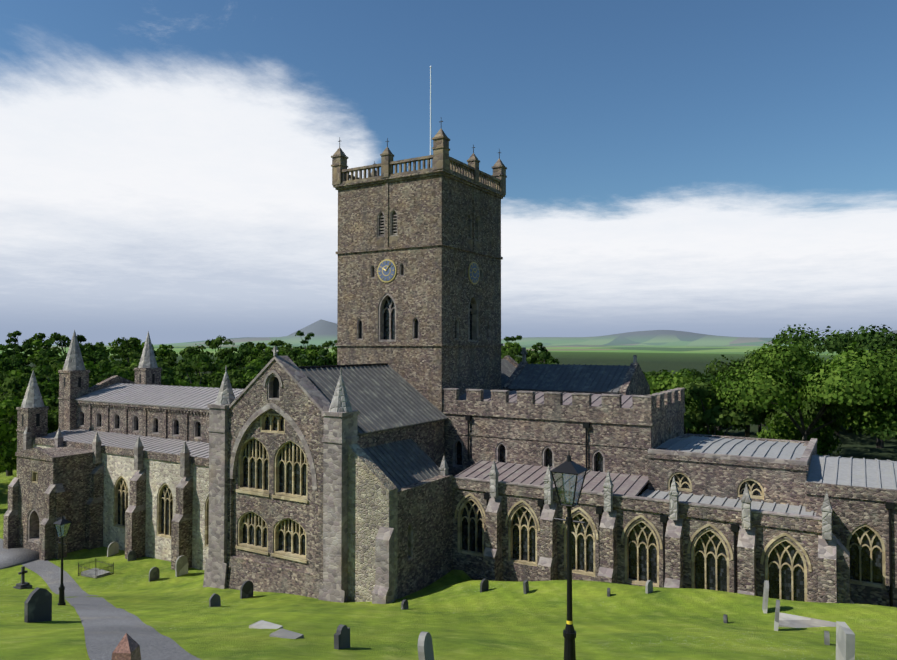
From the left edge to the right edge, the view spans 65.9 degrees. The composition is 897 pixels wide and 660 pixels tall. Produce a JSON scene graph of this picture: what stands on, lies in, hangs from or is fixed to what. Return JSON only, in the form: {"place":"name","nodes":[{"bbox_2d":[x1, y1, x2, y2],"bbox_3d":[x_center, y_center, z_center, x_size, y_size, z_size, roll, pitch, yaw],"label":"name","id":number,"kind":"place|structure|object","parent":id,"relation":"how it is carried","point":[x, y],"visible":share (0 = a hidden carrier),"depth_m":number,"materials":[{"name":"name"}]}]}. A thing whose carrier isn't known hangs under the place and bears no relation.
{"place":"outdoors","nodes":[
{"label":"outdoors","id":0,"kind":"place"},
{"bbox_2d":[0,538,201,659],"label":"asphalt path","id":1,"kind":"structure","parent":0,"point":[107,626],"depth_m":24.75,"materials":[{"name":"grey asphalt"}]},
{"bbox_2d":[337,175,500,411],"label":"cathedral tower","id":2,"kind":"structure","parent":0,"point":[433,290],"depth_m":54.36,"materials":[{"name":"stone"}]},
{"bbox_2d":[17,356,832,601],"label":"wall","id":3,"kind":"structure","parent":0,"point":[360,498],"depth_m":41.24,"materials":[{"name":"grey stone"}]},
{"bbox_2d":[397,474,452,598],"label":"wall","id":4,"kind":"structure","parent":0,"point":[425,508],"depth_m":42.86,"materials":[{"name":"grey stone"}]},
{"bbox_2d":[0,319,896,659],"bbox_3d":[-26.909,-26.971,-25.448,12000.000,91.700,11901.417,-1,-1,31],"label":"terrain","id":5,"kind":"structure","parent":0,"point":[456,615],"depth_m":29.81,"materials":[{"name":"green plant"}]},
{"bbox_2d":[0,357,20,371],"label":"tree","id":6,"kind":"object","parent":5,"relation":"on","point":[11,366],"visible":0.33,"depth_m":171.78,"materials":[{"name":"green plant"}]},
{"bbox_2d":[0,396,22,470],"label":"tree","id":7,"kind":"object","parent":5,"relation":"on","point":[8,432],"visible":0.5,"depth_m":79.44,"materials":[{"name":"green plant"}]},
{"bbox_2d":[0,374,29,475],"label":"tree","id":8,"kind":"object","parent":5,"relation":"on","point":[15,383],"visible":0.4,"depth_m":101.63,"materials":[{"name":"green plant"}]},
{"bbox_2d":[4,354,31,367],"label":"tree","id":9,"kind":"object","parent":5,"relation":"on","point":[18,358],"visible":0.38,"depth_m":205.39,"materials":[{"name":"green plant"}]},
{"bbox_2d":[5,343,33,373],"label":"tree","id":10,"kind":"object","parent":5,"relation":"on","point":[16,347],"visible":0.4,"depth_m":216.76,"materials":[{"name":"green plant"}]},
{"bbox_2d":[5,330,34,353],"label":"tree","id":11,"kind":"object","parent":5,"relation":"on","point":[14,334],"visible":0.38,"depth_m":245.76,"materials":[{"name":"green plant"}]},
{"bbox_2d":[13,566,31,588],"bbox_3d":[-31.804,18.536,51.741,0.900,1.711,0.900,-1,-1,31],"label":"grave cross","id":12,"kind":"object","parent":5,"relation":"on","point":[23,584],"visible":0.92,"depth_m":51.66,"materials":[{"name":"stone"}]},
{"bbox_2d":[0,399,58,432],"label":"tree","id":13,"kind":"object","parent":5,"relation":"on","point":[53,422],"visible":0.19,"depth_m":90.41,"materials":[{"name":"green plant"}]},
{"bbox_2d":[6,379,58,397],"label":"tree","id":14,"kind":"object","parent":5,"relation":"on","point":[53,386],"visible":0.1,"depth_m":129.29,"materials":[{"name":"green plant"}]},
{"bbox_2d":[24,587,51,622],"bbox_3d":[-14.313,9.658,24.163,0.170,1.331,0.919,0,-1,22],"label":"gravestone","id":15,"kind":"object","parent":5,"relation":"on","point":[38,605],"visible":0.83,"depth_m":24.09,"materials":[{"name":"stone"}]},
{"bbox_2d":[20,382,58,415],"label":"tree","id":16,"kind":"object","parent":5,"relation":"on","point":[44,390],"visible":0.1,"depth_m":98.19,"materials":[{"name":"green plant"}]},
{"bbox_2d":[26,356,52,376],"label":"tree","id":17,"kind":"object","parent":5,"relation":"on","point":[43,361],"visible":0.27,"depth_m":200.84,"materials":[{"name":"green plant"}]},
{"bbox_2d":[30,339,51,367],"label":"tree","id":18,"kind":"object","parent":5,"relation":"on","point":[41,343],"visible":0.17,"depth_m":221.40,"materials":[{"name":"green plant"}]},
{"bbox_2d":[27,336,59,355],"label":"tree","id":19,"kind":"object","parent":5,"relation":"on","point":[38,347],"visible":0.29,"depth_m":255.58,"materials":[{"name":"green plant"}]},
{"bbox_2d":[33,333,56,365],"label":"tree","id":20,"kind":"object","parent":5,"relation":"on","point":[50,340],"visible":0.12,"depth_m":241.06,"materials":[{"name":"green plant"}]},
{"bbox_2d":[34,348,56,368],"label":"tree","id":21,"kind":"object","parent":5,"relation":"on","point":[45,354],"visible":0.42,"depth_m":214.35,"materials":[{"name":"green plant"}]},
{"bbox_2d":[37,365,58,384],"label":"tree","id":22,"kind":"object","parent":5,"relation":"on","point":[47,370],"visible":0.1,"depth_m":165.95,"materials":[{"name":"green plant"}]},
{"bbox_2d":[44,359,62,377],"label":"tree","id":23,"kind":"object","parent":5,"relation":"on","point":[55,364],"visible":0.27,"depth_m":190.26,"materials":[{"name":"green plant"}]},
{"bbox_2d":[17,456,97,552],"bbox_3d":[-36.699,16.760,65.067,6.000,9.950,4.400,-1,-1,31],"label":"porch","id":24,"kind":"object","parent":5,"relation":"on","point":[72,476],"visible":0.52,"depth_m":63.51,"materials":[{"name":"grey stone"}]},
{"bbox_2d":[53,515,71,604],"bbox_3d":[-18.494,11.107,33.147,0.660,4.507,0.605,-1,-1,31],"label":"lamp post","id":25,"kind":"object","parent":5,"relation":"on","point":[62,521],"visible":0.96,"depth_m":33.09,"materials":[{"name":"metal"}]},
{"bbox_2d":[46,332,80,355],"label":"tree","id":26,"kind":"object","parent":5,"relation":"on","point":[63,339],"visible":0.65,"depth_m":248.48,"materials":[{"name":"green plant"}]},
{"bbox_2d":[56,361,99,374],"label":"tree","id":27,"kind":"object","parent":5,"relation":"on","point":[91,365],"visible":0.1,"depth_m":180.09,"materials":[{"name":"green plant"}]},
{"bbox_2d":[79,345,105,373],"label":"tree","id":28,"kind":"object","parent":5,"relation":"on","point":[94,353],"visible":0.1,"depth_m":224.58,"materials":[{"name":"green plant"}]},
{"bbox_2d":[81,343,104,354],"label":"tree","id":29,"kind":"object","parent":5,"relation":"on","point":[92,347],"visible":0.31,"depth_m":251.37,"materials":[{"name":"green plant"}]},
{"bbox_2d":[85,368,105,386],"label":"tree","id":30,"kind":"object","parent":5,"relation":"on","point":[94,378],"visible":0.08,"depth_m":118.99,"materials":[{"name":"green plant"}]},
{"bbox_2d":[78,558,113,578],"bbox_3d":[-28.872,19.599,56.691,2.460,1.100,1.552,-1,-1,31],"label":"railed grave","id":31,"kind":"object","parent":5,"relation":"on","point":[100,570],"visible":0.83,"depth_m":56.69,"materials":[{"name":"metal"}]},
{"bbox_2d":[84,353,107,372],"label":"tree","id":32,"kind":"object","parent":5,"relation":"on","point":[100,357],"visible":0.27,"depth_m":216.42,"materials":[{"name":"green plant"}]},
{"bbox_2d":[96,341,119,360],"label":"tree","id":33,"kind":"object","parent":5,"relation":"on","point":[112,351],"visible":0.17,"depth_m":260.61,"materials":[{"name":"green plant"}]},
{"bbox_2d":[96,368,128,378],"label":"tree","id":34,"kind":"object","parent":5,"relation":"on","point":[107,375],"visible":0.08,"depth_m":144.15,"materials":[{"name":"green plant"}]},
{"bbox_2d":[95,360,130,372],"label":"tree","id":35,"kind":"object","parent":5,"relation":"on","point":[111,366],"visible":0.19,"depth_m":187.14,"materials":[{"name":"green plant"}]},
{"bbox_2d":[107,542,118,556],"bbox_3d":[-30.178,19.731,62.309,0.220,1.324,1.066,-1,-1,29],"label":"gravestone","id":36,"kind":"object","parent":5,"relation":"on","point":[113,548],"visible":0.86,"depth_m":62.21,"materials":[{"name":"stone"}]},
{"bbox_2d":[109,364,136,381],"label":"tree","id":37,"kind":"object","parent":5,"relation":"on","point":[130,370],"visible":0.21,"depth_m":154.93,"materials":[{"name":"green plant"}]},
{"bbox_2d":[111,633,140,659],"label":"gravestone","id":38,"kind":"object","parent":5,"relation":"on","point":[127,647],"visible":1,"depth_m":9.34,"materials":[{"name":"stone"}]},
{"bbox_2d":[111,337,142,359],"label":"tree","id":39,"kind":"object","parent":5,"relation":"on","point":[131,342],"visible":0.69,"depth_m":252.67,"materials":[{"name":"green plant"}]},
{"bbox_2d":[120,349,140,362],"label":"tree","id":40,"kind":"object","parent":5,"relation":"on","point":[126,353],"visible":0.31,"depth_m":225.48,"materials":[{"name":"green plant"}]},
{"bbox_2d":[149,567,159,581],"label":"gravestone","id":41,"kind":"object","parent":5,"relation":"on","point":[154,573],"visible":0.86,"depth_m":54.70,"materials":[{"name":"stone"}]},
{"bbox_2d":[155,356,169,369],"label":"tree","id":42,"kind":"object","parent":5,"relation":"on","point":[160,363],"visible":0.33,"depth_m":187.60,"materials":[{"name":"green plant"}]},
{"bbox_2d":[156,344,173,357],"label":"tree","id":43,"kind":"object","parent":5,"relation":"on","point":[164,351],"visible":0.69,"depth_m":259.10,"materials":[{"name":"green plant"}]},
{"bbox_2d":[161,373,178,384],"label":"tree","id":44,"kind":"object","parent":5,"relation":"on","point":[169,379],"visible":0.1,"depth_m":131.26,"materials":[{"name":"green plant"}]},
{"bbox_2d":[161,367,190,384],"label":"tree","id":45,"kind":"object","parent":5,"relation":"on","point":[168,371],"visible":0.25,"depth_m":178.90,"materials":[{"name":"green plant"}]},
{"bbox_2d":[163,351,193,374],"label":"tree","id":46,"kind":"object","parent":5,"relation":"on","point":[170,355],"visible":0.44,"depth_m":226.88,"materials":[{"name":"green plant"}]},
{"bbox_2d":[175,555,187,576],"bbox_3d":[-21.668,19.188,56.236,0.215,1.692,1.168,-1,-1,28],"label":"gravestone","id":47,"kind":"object","parent":5,"relation":"on","point":[181,565],"visible":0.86,"depth_m":56.15,"materials":[{"name":"stone"}]},
{"bbox_2d":[172,378,199,386],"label":"tree","id":48,"kind":"object","parent":5,"relation":"on","point":[186,383],"visible":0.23,"depth_m":142.09,"materials":[{"name":"green plant"}]},
{"bbox_2d":[179,346,199,361],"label":"tree","id":49,"kind":"object","parent":5,"relation":"on","point":[189,349],"visible":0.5,"depth_m":259.04,"materials":[{"name":"green plant"}]},
{"bbox_2d":[176,361,213,384],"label":"tree","id":50,"kind":"object","parent":5,"relation":"on","point":[186,367],"visible":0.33,"depth_m":165.13,"materials":[{"name":"green plant"}]},
{"bbox_2d":[181,353,213,385],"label":"tree","id":51,"kind":"object","parent":5,"relation":"on","point":[192,360],"visible":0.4,"depth_m":204.96,"materials":[{"name":"green plant"}]},
{"bbox_2d":[192,344,215,358],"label":"tree","id":52,"kind":"object","parent":5,"relation":"on","point":[199,351],"visible":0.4,"depth_m":274.64,"materials":[{"name":"green plant"}]},
{"bbox_2d":[194,373,221,383],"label":"tree","id":53,"kind":"object","parent":5,"relation":"on","point":[205,378],"visible":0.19,"depth_m":173.15,"materials":[{"name":"green plant"}]},
{"bbox_2d":[209,593,220,606],"bbox_3d":[-12.196,14.171,36.147,0.192,0.819,0.584,-1,-2,40],"label":"gravestone","id":54,"kind":"object","parent":5,"relation":"on","point":[214,600],"visible":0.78,"depth_m":36.09,"materials":[{"name":"stone"}]},
{"bbox_2d":[204,335,234,358],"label":"tree","id":55,"kind":"object","parent":5,"relation":"on","point":[213,343],"visible":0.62,"depth_m":271.82,"materials":[{"name":"green plant"}]},
{"bbox_2d":[212,355,235,374],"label":"tree","id":56,"kind":"object","parent":5,"relation":"on","point":[217,367],"visible":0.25,"depth_m":216.65,"materials":[{"name":"green plant"}]},
{"bbox_2d":[215,347,237,359],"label":"tree","id":57,"kind":"object","parent":5,"relation":"on","point":[224,352],"visible":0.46,"depth_m":249.67,"materials":[{"name":"green plant"}]},
{"bbox_2d":[209,375,247,388],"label":"tree","id":58,"kind":"object","parent":5,"relation":"on","point":[238,383],"visible":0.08,"depth_m":111.48,"materials":[{"name":"green plant"}]},
{"bbox_2d":[227,369,254,388],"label":"tree","id":59,"kind":"object","parent":5,"relation":"on","point":[237,374],"visible":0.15,"depth_m":126.38,"materials":[{"name":"green plant"}]},
{"bbox_2d":[230,342,252,369],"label":"tree","id":60,"kind":"object","parent":5,"relation":"on","point":[243,352],"visible":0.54,"depth_m":245.62,"materials":[{"name":"green plant"}]},
{"bbox_2d":[240,580,252,598],"bbox_3d":[-12.255,15.829,42.087,0.158,1.166,0.940,-1,-1,31],"label":"gravestone","id":61,"kind":"object","parent":5,"relation":"on","point":[246,590],"visible":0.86,"depth_m":41.98,"materials":[{"name":"stone"}]},
{"bbox_2d":[232,365,261,373],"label":"tree","id":62,"kind":"object","parent":5,"relation":"on","point":[251,368],"visible":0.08,"depth_m":168.73,"materials":[{"name":"green plant"}]},
{"bbox_2d":[245,353,273,366],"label":"tree","id":63,"kind":"object","parent":5,"relation":"on","point":[255,357],"visible":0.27,"depth_m":228.80,"materials":[{"name":"green plant"}]},
{"bbox_2d":[249,620,282,628],"bbox_3d":[-5.672,9.274,21.511,0.927,0.170,0.519,-1,-1,31],"label":"grave ledger","id":64,"kind":"object","parent":5,"relation":"on","point":[261,624],"visible":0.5,"depth_m":21.53,"materials":[{"name":"stone"}]},
{"bbox_2d":[256,340,277,356],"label":"tree","id":65,"kind":"object","parent":5,"relation":"on","point":[261,346],"visible":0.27,"depth_m":250.87,"materials":[{"name":"green plant"}]},
{"bbox_2d":[268,340,291,355],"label":"tree","id":66,"kind":"object","parent":5,"relation":"on","point":[281,344],"visible":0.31,"depth_m":280.35,"materials":[{"name":"green plant"}]},
{"bbox_2d":[270,628,303,638],"bbox_3d":[-4.132,7.851,17.664,0.763,0.170,0.428,-1,-1,31],"label":"grave ledger","id":67,"kind":"object","parent":5,"relation":"on","point":[283,633],"visible":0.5,"depth_m":17.66,"materials":[{"name":"stone"}]},
{"bbox_2d":[279,347,301,360],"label":"tree","id":68,"kind":"object","parent":5,"relation":"on","point":[294,352],"visible":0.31,"depth_m":235.60,"materials":[{"name":"green plant"}]},
{"bbox_2d":[293,330,314,351],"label":"tree","id":69,"kind":"object","parent":5,"relation":"on","point":[307,337],"visible":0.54,"depth_m":287.98,"materials":[{"name":"green plant"}]},
{"bbox_2d":[298,348,319,359],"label":"tree","id":70,"kind":"object","parent":5,"relation":"on","point":[310,353],"visible":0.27,"depth_m":251.26,"materials":[{"name":"green plant"}]},
{"bbox_2d":[297,355,323,365],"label":"tree","id":71,"kind":"object","parent":5,"relation":"on","point":[306,360],"visible":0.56,"depth_m":231.91,"materials":[{"name":"green plant"}]},
{"bbox_2d":[306,342,330,360],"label":"tree","id":72,"kind":"object","parent":5,"relation":"on","point":[315,347],"visible":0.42,"depth_m":268.85,"materials":[{"name":"green plant"}]},
{"bbox_2d":[317,347,336,364],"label":"tree","id":73,"kind":"object","parent":5,"relation":"on","point":[324,360],"visible":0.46,"depth_m":236.95,"materials":[{"name":"green plant"}]},
{"bbox_2d":[334,624,349,649],"bbox_3d":[-2.542,7.409,16.558,0.152,0.697,0.497,-1,-1,25],"label":"gravestone","id":74,"kind":"object","parent":5,"relation":"on","point":[342,637],"visible":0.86,"depth_m":16.48,"materials":[{"name":"stone"}]},
{"bbox_2d":[418,631,433,659],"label":"gravestone","id":75,"kind":"object","parent":5,"relation":"on","point":[425,648],"visible":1,"depth_m":13.46,"materials":[{"name":"stone"}]},
{"bbox_2d":[3,66,896,606],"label":"stone trim","id":76,"kind":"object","parent":5,"relation":"on","point":[833,550],"visible":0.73,"depth_m":45.49,"materials":[{"name":"grey stone"}]},
{"bbox_2d":[33,444,208,569],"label":"wall","id":77,"kind":"structure","parent":76,"relation":"attached to","point":[159,473],"depth_m":61.28,"materials":[{"name":"beige stone"}]},
{"bbox_2d":[76,405,206,441],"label":"clerestory wall","id":78,"kind":"structure","parent":76,"relation":"attached to","point":[192,418],"depth_m":69.21,"materials":[{"name":"grey stone"}]},
{"bbox_2d":[227,360,323,579],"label":"gable wall","id":79,"kind":"structure","parent":76,"relation":"attached to","point":[298,406],"depth_m":43.75,"materials":[{"name":"grey stone"}]},
{"bbox_2d":[444,414,653,492],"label":"wall","id":80,"kind":"structure","parent":76,"relation":"attached to","point":[627,460],"depth_m":47.45,"materials":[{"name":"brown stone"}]},
{"bbox_2d":[654,414,683,448],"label":"wall","id":81,"kind":"structure","parent":76,"relation":"attached to","point":[675,424],"depth_m":47.71,"materials":[{"name":"grey stone"}]},
{"bbox_2d":[480,579,488,592],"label":"gravestone","id":82,"kind":"object","parent":5,"relation":"on","point":[484,584],"visible":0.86,"depth_m":37.13,"materials":[{"name":"stone"}]},
{"bbox_2d":[505,341,521,357],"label":"tree","id":83,"kind":"object","parent":5,"relation":"on","point":[511,345],"visible":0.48,"depth_m":273.42,"materials":[{"name":"green plant"}]},
{"bbox_2d":[526,351,539,363],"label":"tree","id":84,"kind":"object","parent":5,"relation":"on","point":[532,359],"visible":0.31,"depth_m":250.71,"materials":[{"name":"green plant"}]},
{"bbox_2d":[535,342,550,362],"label":"tree","id":85,"kind":"object","parent":5,"relation":"on","point":[540,347],"visible":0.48,"depth_m":263.73,"materials":[{"name":"green plant"}]},
{"bbox_2d":[536,351,559,363],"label":"tree","id":86,"kind":"object","parent":5,"relation":"on","point":[546,355],"visible":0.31,"depth_m":245.73,"materials":[{"name":"green plant"}]},
{"bbox_2d":[550,451,587,659],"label":"lamp post","id":87,"kind":"object","parent":5,"relation":"on","point":[569,466],"visible":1,"depth_m":13.94,"materials":[{"name":"metal"}]},
{"bbox_2d":[645,580,652,593],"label":"gravestone","id":88,"kind":"object","parent":5,"relation":"on","point":[649,586],"visible":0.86,"depth_m":33.74,"materials":[{"name":"stone"}]},
{"bbox_2d":[646,370,713,433],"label":"tree","id":89,"kind":"object","parent":5,"relation":"on","point":[667,382],"visible":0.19,"depth_m":73.29,"materials":[{"name":"green plant"}]},
{"bbox_2d":[685,373,729,433],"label":"tree","id":90,"kind":"object","parent":5,"relation":"on","point":[708,378],"visible":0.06,"depth_m":83.52,"materials":[{"name":"green plant"}]},
{"bbox_2d":[677,368,747,430],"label":"tree","id":91,"kind":"object","parent":5,"relation":"on","point":[735,426],"visible":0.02,"depth_m":98.08,"materials":[{"name":"green plant"}]},
{"bbox_2d":[682,379,762,435],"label":"tree","id":92,"kind":"object","parent":5,"relation":"on","point":[717,415],"visible":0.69,"depth_m":65.63,"materials":[{"name":"green plant"}]},
{"bbox_2d":[703,344,801,436],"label":"tree","id":93,"kind":"object","parent":5,"relation":"on","point":[725,366],"visible":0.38,"depth_m":96.65,"materials":[{"name":"green plant"}]},
{"bbox_2d":[762,580,768,612],"bbox_3d":[13.862,11.705,30.269,0.245,1.486,0.718,0,-1,19],"label":"gravestone","id":94,"kind":"object","parent":5,"relation":"on","point":[765,597],"visible":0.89,"depth_m":29.96,"materials":[{"name":"stone"}]},
{"bbox_2d":[774,599,779,630],"bbox_3d":[12.630,11.039,26.625,0.227,1.309,0.678,-1,-1,25],"label":"gravestone","id":95,"kind":"object","parent":5,"relation":"on","point":[777,612],"visible":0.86,"depth_m":26.33,"materials":[{"name":"stone"}]},
{"bbox_2d":[708,338,896,455],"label":"tree","id":96,"kind":"object","parent":5,"relation":"on","point":[861,390],"visible":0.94,"depth_m":63.66,"materials":[{"name":"green plant"}]},
{"bbox_2d":[765,400,842,455],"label":"tree","id":97,"kind":"object","parent":5,"relation":"on","point":[826,416],"visible":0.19,"depth_m":77.95,"materials":[{"name":"green plant"}]},
{"bbox_2d":[778,613,835,627],"bbox_3d":[14.407,11.788,27.555,2.498,0.170,1.399,-1,-1,31],"label":"grave ledger","id":98,"kind":"object","parent":5,"relation":"on","point":[790,620],"visible":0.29,"depth_m":27.71,"materials":[{"name":"stone"}]},
{"bbox_2d":[770,324,888,455],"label":"tree","id":99,"kind":"object","parent":5,"relation":"on","point":[811,340],"visible":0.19,"depth_m":81.96,"materials":[{"name":"green plant"}]},
{"bbox_2d":[836,621,854,659],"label":"gravestone","id":100,"kind":"object","parent":5,"relation":"on","point":[845,642],"visible":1,"depth_m":11.30,"materials":[{"name":"stone"}]},
{"bbox_2d":[821,325,896,447],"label":"tree","id":101,"kind":"object","parent":5,"relation":"on","point":[879,443],"visible":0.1,"depth_m":92.56,"materials":[{"name":"green plant"}]},
{"bbox_2d":[851,324,896,440],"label":"tree","id":102,"kind":"object","parent":5,"relation":"on","point":[882,342],"visible":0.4,"depth_m":75.67,"materials":[{"name":"green plant"}]},
{"bbox_2d":[0,0,896,344],"label":"sky","id":103,"kind":"structure","parent":0,"point":[709,167],"materials":[{"name":"blue"}]},
{"bbox_2d":[28,210,885,601],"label":"windows","id":104,"kind":"structure","parent":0,"point":[786,572],"depth_m":43.58,"materials":[{"name":"black glass"}]},
{"bbox_2d":[39,359,896,515],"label":"cathedral roofs","id":105,"kind":"structure","parent":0,"point":[384,398],"depth_m":47.59,"materials":[{"name":"grey metal"}]},
{"bbox_2d":[453,488,821,601],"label":"wall","id":106,"kind":"structure","parent":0,"point":[470,566],"depth_m":39.97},
{"bbox_2d":[648,458,806,505],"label":"wall","id":107,"kind":"structure","parent":0,"point":[782,486],"depth_m":40.84,"materials":[{"name":"stone"}]},
{"bbox_2d":[805,494,896,606],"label":"wall","id":108,"kind":"structure","parent":0,"point":[850,515],"depth_m":36.39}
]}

